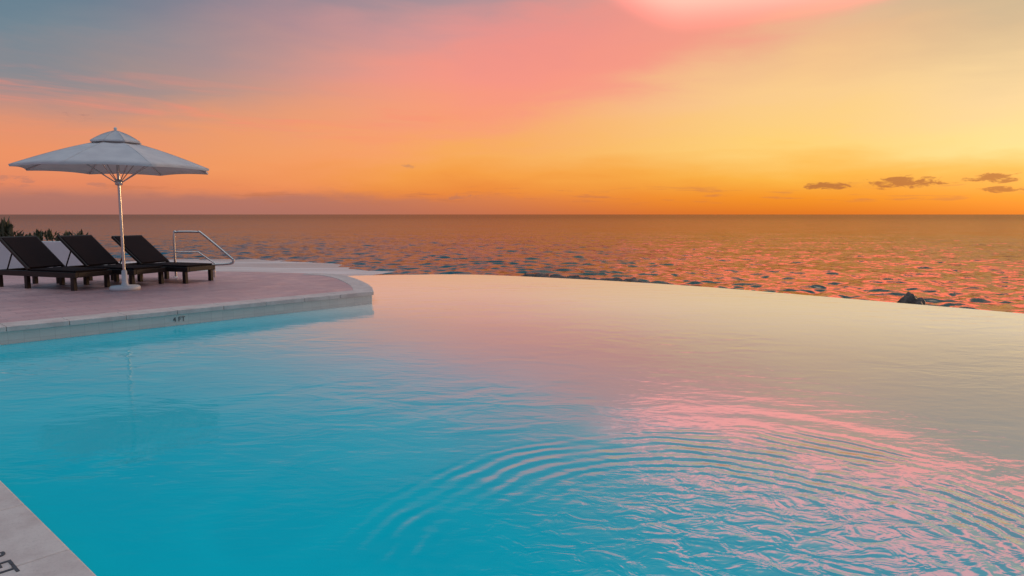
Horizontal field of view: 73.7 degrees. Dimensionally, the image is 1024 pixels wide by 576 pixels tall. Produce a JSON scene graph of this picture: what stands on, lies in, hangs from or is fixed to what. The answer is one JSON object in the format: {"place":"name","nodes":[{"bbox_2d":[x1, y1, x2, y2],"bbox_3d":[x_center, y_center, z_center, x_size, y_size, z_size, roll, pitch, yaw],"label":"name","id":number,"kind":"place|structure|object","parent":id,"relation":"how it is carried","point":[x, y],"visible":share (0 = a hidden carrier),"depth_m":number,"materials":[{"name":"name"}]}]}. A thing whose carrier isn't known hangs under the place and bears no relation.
{"place":"outdoors","nodes":[
{"label":"outdoors","id":0,"kind":"place"},
{"bbox_2d":[0,271,371,344],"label":"deck","id":1,"kind":"structure","parent":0,"point":[46,297],"depth_m":10.39,"materials":[{"name":"tile"}]},
{"bbox_2d":[0,241,82,268],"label":"garden wall","id":2,"kind":"structure","parent":1,"relation":"on","point":[59,250],"depth_m":15.01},
{"bbox_2d":[0,216,13,236],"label":"shrub","id":3,"kind":"object","parent":2,"relation":"on","point":[7,226],"visible":0.77,"depth_m":15.00,"materials":[{"name":"green plant"}]},
{"bbox_2d":[4,229,87,240],"bbox_3d":[-16.320,-1.188,15.059,13.923,0.351,0.565,0,6,0],"label":"hedge","id":4,"kind":"object","parent":2,"relation":"on","point":[47,235],"visible":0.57,"depth_m":15.06,"materials":[{"name":"green plant"}]},
{"bbox_2d":[0,481,95,575],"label":"pool coping","id":5,"kind":"object","parent":1,"relation":"on","point":[32,543],"visible":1,"depth_m":2.56,"materials":[{"name":"stone"}]},
{"bbox_2d":[0,551,19,573],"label":"depth marking","id":6,"kind":"object","parent":5,"relation":"on","point":[13,565],"visible":1,"depth_m":2.42,"materials":[{"name":"paint"}]},
{"bbox_2d":[0,236,111,290],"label":"sun lounger","id":7,"kind":"object","parent":1,"relation":"on","point":[35,257],"visible":1,"depth_m":11.71,"materials":[{"name":"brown wood"}]},
{"bbox_2d":[8,127,208,290],"bbox_3d":[-6.440,-1.292,11.226,2.720,2.660,2.720,2,7,20],"label":"patio umbrella","id":8,"kind":"object","parent":1,"relation":"on","point":[114,151],"visible":1,"depth_m":10.88,"materials":[{"name":"white fabric"}]},
{"bbox_2d":[56,235,165,284],"bbox_3d":[-7.300,-0.513,12.359,1.954,0.868,0.680,2,7,20],"label":"sun lounger","id":9,"kind":"object","parent":1,"relation":"on","point":[91,251],"visible":0.83,"depth_m":12.34,"materials":[{"name":"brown wood"}]},
{"bbox_2d":[110,235,214,283],"bbox_3d":[-6.660,-0.565,12.947,1.954,0.845,0.680,2,7,20],"label":"sun lounger","id":10,"kind":"object","parent":1,"relation":"on","point":[140,249],"visible":0.78,"depth_m":12.90,"materials":[{"name":"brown wood"}]},
{"bbox_2d":[0,290,372,332],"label":"pool coping","id":11,"kind":"object","parent":1,"relation":"on","point":[72,320],"visible":1,"depth_m":8.84,"materials":[{"name":"stone"}]},
{"bbox_2d":[173,231,234,276],"bbox_3d":[-6.153,-0.654,13.608,1.244,0.981,0.110,0,6,0],"label":"handrail","id":12,"kind":"object","parent":1,"relation":"on","point":[213,243],"visible":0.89,"depth_m":13.59,"materials":[{"name":"silver metal"}]},
{"bbox_2d":[303,273,373,294],"bbox_3d":[-3.188,-0.109,12.848,0.701,0.059,4.059,-3,7,-29],"label":"pool coping","id":13,"kind":"object","parent":1,"relation":"on","point":[355,284],"visible":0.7,"depth_m":12.68,"materials":[{"name":"stone"}]},
{"bbox_2d":[119,259,394,275],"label":"beach","id":14,"kind":"structure","parent":0,"point":[256,265],"depth_m":49.06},
{"bbox_2d":[0,274,1023,575],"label":"swimming pool water","id":15,"kind":"structure","parent":0,"point":[446,424],"depth_m":4.45,"materials":[{"name":"blue liquid"}]},
{"bbox_2d":[0,214,1023,313],"bbox_3d":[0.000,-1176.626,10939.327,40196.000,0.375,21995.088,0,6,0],"label":"sea","id":16,"kind":"structure","parent":0,"point":[971,261],"depth_m":86.63,"materials":[{"name":"liquid"}]},
{"bbox_2d":[522,273,735,288],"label":"shore rocks","id":17,"kind":"object","parent":16,"relation":"in","point":[633,279],"visible":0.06,"depth_m":40.70,"materials":[{"name":"brown stone"}]},
{"bbox_2d":[897,292,925,304],"bbox_3d":[12.938,1.052,22.406,1.588,1.898,1.092,0,6,0],"label":"sea rock","id":18,"kind":"object","parent":16,"relation":"in","point":[909,298],"visible":0.04,"depth_m":22.09,"materials":[{"name":"grey stone"}]},
{"bbox_2d":[0,0,1023,213],"label":"sky","id":19,"kind":"structure","parent":0,"point":[288,106],"materials":[{"name":"orange"}]}
]}

